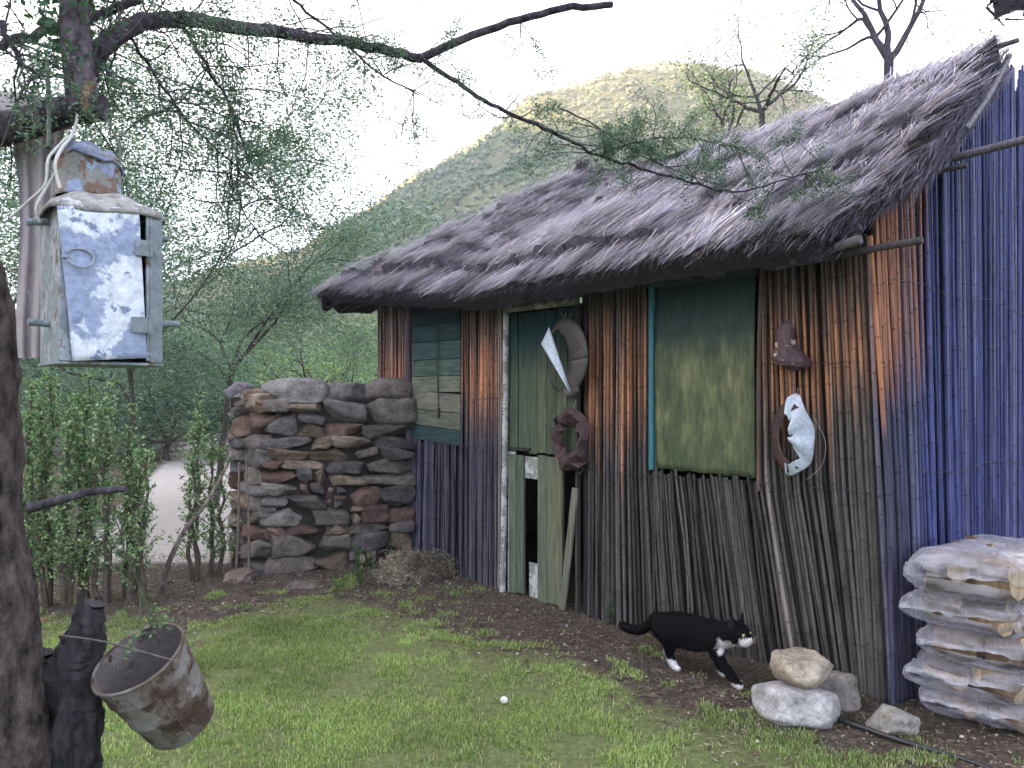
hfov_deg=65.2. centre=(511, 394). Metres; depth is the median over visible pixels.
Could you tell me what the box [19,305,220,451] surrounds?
bush
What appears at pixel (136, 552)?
spekboom shrub
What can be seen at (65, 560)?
spekboom shrub
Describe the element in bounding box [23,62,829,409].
hill
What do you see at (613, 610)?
weed
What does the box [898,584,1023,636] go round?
firewood bag
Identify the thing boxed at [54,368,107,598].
spekboom shrub
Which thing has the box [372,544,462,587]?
hay clump
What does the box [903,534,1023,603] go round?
firewood bag
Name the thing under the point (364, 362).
bush
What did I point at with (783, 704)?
rock
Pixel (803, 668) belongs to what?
rock
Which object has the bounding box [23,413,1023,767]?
ground
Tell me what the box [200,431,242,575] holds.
spekboom shrub
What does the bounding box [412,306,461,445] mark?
window
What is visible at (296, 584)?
rock
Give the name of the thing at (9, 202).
acacia tree
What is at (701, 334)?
window
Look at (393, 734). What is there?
grass
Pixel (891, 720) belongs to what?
rock
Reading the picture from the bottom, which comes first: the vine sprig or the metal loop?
the vine sprig
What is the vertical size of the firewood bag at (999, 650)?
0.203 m
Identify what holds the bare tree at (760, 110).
on the ground at (165, 499)
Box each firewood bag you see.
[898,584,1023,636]
[902,643,1023,704]
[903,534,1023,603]
[915,619,1023,674]
[918,677,1023,733]
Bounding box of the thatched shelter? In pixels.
[977,0,1023,26]
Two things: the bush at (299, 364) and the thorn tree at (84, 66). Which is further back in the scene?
the bush at (299, 364)
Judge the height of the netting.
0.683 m
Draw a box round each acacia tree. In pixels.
[0,0,424,544]
[0,33,300,477]
[3,100,475,507]
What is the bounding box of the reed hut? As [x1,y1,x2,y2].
[308,15,1023,706]
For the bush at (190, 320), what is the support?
on the ground at (165, 499)
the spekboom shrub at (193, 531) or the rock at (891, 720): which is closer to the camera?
the rock at (891, 720)
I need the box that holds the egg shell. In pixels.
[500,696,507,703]
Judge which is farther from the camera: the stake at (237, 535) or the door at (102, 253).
the stake at (237, 535)
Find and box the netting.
[0,91,71,357]
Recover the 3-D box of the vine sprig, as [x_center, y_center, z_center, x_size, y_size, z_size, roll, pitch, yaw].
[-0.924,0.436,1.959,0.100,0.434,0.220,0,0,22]
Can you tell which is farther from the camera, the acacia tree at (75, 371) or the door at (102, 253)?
the acacia tree at (75, 371)
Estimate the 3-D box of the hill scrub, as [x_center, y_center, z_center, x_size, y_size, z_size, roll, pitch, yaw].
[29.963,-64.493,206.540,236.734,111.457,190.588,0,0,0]
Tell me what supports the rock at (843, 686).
on the ground at (165, 499)
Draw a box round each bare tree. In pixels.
[634,0,865,152]
[656,16,803,147]
[763,0,1015,103]
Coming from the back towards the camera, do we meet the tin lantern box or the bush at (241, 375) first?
the bush at (241, 375)
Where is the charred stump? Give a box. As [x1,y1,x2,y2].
[42,593,107,767]
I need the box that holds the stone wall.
[222,377,417,573]
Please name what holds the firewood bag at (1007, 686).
on the firewood bag at (1012, 716)
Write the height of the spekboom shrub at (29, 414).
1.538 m
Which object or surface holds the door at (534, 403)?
in the reed hut
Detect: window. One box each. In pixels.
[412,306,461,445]
[646,268,758,478]
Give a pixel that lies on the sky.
(631, 33)
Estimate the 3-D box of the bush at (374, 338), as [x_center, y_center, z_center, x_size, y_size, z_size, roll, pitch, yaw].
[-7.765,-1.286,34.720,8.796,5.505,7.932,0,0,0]
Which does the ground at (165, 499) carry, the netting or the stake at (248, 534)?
the stake at (248, 534)
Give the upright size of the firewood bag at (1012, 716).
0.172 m
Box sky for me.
[0,0,1023,307]
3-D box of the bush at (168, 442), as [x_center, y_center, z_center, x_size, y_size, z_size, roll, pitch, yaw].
[-6.618,-0.213,16.891,5.821,3.396,6.034,0,0,0]
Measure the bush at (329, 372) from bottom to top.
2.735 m
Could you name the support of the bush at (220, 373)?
on the ground at (165, 499)
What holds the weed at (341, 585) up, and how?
on the ground at (165, 499)
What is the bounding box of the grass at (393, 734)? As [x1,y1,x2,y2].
[39,572,1023,767]
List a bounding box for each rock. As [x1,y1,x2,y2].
[223,567,254,583]
[284,580,320,588]
[751,681,841,729]
[770,647,833,689]
[817,670,860,711]
[865,703,920,735]
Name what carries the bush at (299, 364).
on the ground at (165, 499)
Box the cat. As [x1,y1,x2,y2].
[618,611,756,689]
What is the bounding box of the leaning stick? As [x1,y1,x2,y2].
[158,452,232,593]
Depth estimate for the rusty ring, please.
5.10 m
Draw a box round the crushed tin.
[771,317,811,371]
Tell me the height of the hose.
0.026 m
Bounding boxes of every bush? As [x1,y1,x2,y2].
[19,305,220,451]
[19,343,189,464]
[20,322,296,464]
[28,284,285,418]
[111,401,180,439]
[118,303,335,457]
[122,308,332,441]
[170,294,376,377]
[175,311,377,442]
[205,269,377,388]
[217,347,377,437]
[286,310,377,376]
[311,339,377,381]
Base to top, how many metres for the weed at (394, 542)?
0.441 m
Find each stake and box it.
[235,462,239,568]
[245,455,249,567]
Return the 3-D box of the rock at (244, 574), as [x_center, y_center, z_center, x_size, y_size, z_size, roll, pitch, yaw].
[-2.061,1.400,6.046,0.204,0.175,0.210,0,0,0]
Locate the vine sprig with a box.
[107,493,173,659]
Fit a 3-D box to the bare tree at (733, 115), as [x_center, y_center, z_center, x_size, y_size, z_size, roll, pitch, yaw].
[2.867,-1.731,10.647,2.299,6.367,2.238,0,0,0]
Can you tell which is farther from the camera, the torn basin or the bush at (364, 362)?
the bush at (364, 362)
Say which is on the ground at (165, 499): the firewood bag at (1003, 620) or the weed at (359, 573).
the weed at (359, 573)
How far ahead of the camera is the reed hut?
4.41 m
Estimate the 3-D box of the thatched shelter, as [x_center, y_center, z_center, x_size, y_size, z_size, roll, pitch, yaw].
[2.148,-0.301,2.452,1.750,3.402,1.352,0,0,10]
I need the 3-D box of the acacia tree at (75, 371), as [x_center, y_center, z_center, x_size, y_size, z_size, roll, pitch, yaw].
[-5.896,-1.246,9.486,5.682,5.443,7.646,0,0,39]
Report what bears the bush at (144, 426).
on the ground at (165, 499)
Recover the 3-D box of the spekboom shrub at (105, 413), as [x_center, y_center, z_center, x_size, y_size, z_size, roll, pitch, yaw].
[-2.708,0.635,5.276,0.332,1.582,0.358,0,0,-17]
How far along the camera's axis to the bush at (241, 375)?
17.91 m
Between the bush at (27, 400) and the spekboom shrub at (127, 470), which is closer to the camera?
the spekboom shrub at (127, 470)
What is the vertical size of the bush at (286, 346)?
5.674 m
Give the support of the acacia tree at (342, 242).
on the ground at (165, 499)
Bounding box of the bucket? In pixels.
[58,622,213,750]
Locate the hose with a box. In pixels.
[837,717,993,767]
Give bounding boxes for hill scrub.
[264,59,834,326]
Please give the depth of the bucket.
2.13 m
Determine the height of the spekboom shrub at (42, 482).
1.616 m
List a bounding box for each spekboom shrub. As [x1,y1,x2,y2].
[20,378,53,576]
[23,367,69,607]
[38,391,101,609]
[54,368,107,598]
[71,372,128,604]
[110,398,164,598]
[112,445,161,604]
[167,389,221,581]
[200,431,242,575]
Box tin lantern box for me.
[9,59,179,367]
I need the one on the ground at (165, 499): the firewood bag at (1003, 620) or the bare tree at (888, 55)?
the bare tree at (888, 55)
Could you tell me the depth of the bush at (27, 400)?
16.20 m
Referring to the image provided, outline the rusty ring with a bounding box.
[550,401,589,473]
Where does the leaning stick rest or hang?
on the ground at (165, 499)
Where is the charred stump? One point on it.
(76, 709)
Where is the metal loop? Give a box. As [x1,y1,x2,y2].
[541,313,587,397]
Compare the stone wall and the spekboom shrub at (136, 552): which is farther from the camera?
the stone wall
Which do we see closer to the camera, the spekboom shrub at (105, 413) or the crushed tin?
the crushed tin
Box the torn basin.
[771,389,825,479]
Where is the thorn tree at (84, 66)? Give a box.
[0,0,865,767]
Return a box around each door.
[57,206,153,360]
[508,307,578,610]
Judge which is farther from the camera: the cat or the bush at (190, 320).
the bush at (190, 320)
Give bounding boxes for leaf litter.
[37,553,1023,767]
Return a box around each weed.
[326,569,349,595]
[351,542,380,587]
[385,520,401,557]
[605,596,616,621]
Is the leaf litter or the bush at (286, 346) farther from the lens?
the bush at (286, 346)
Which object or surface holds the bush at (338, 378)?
on the ground at (165, 499)

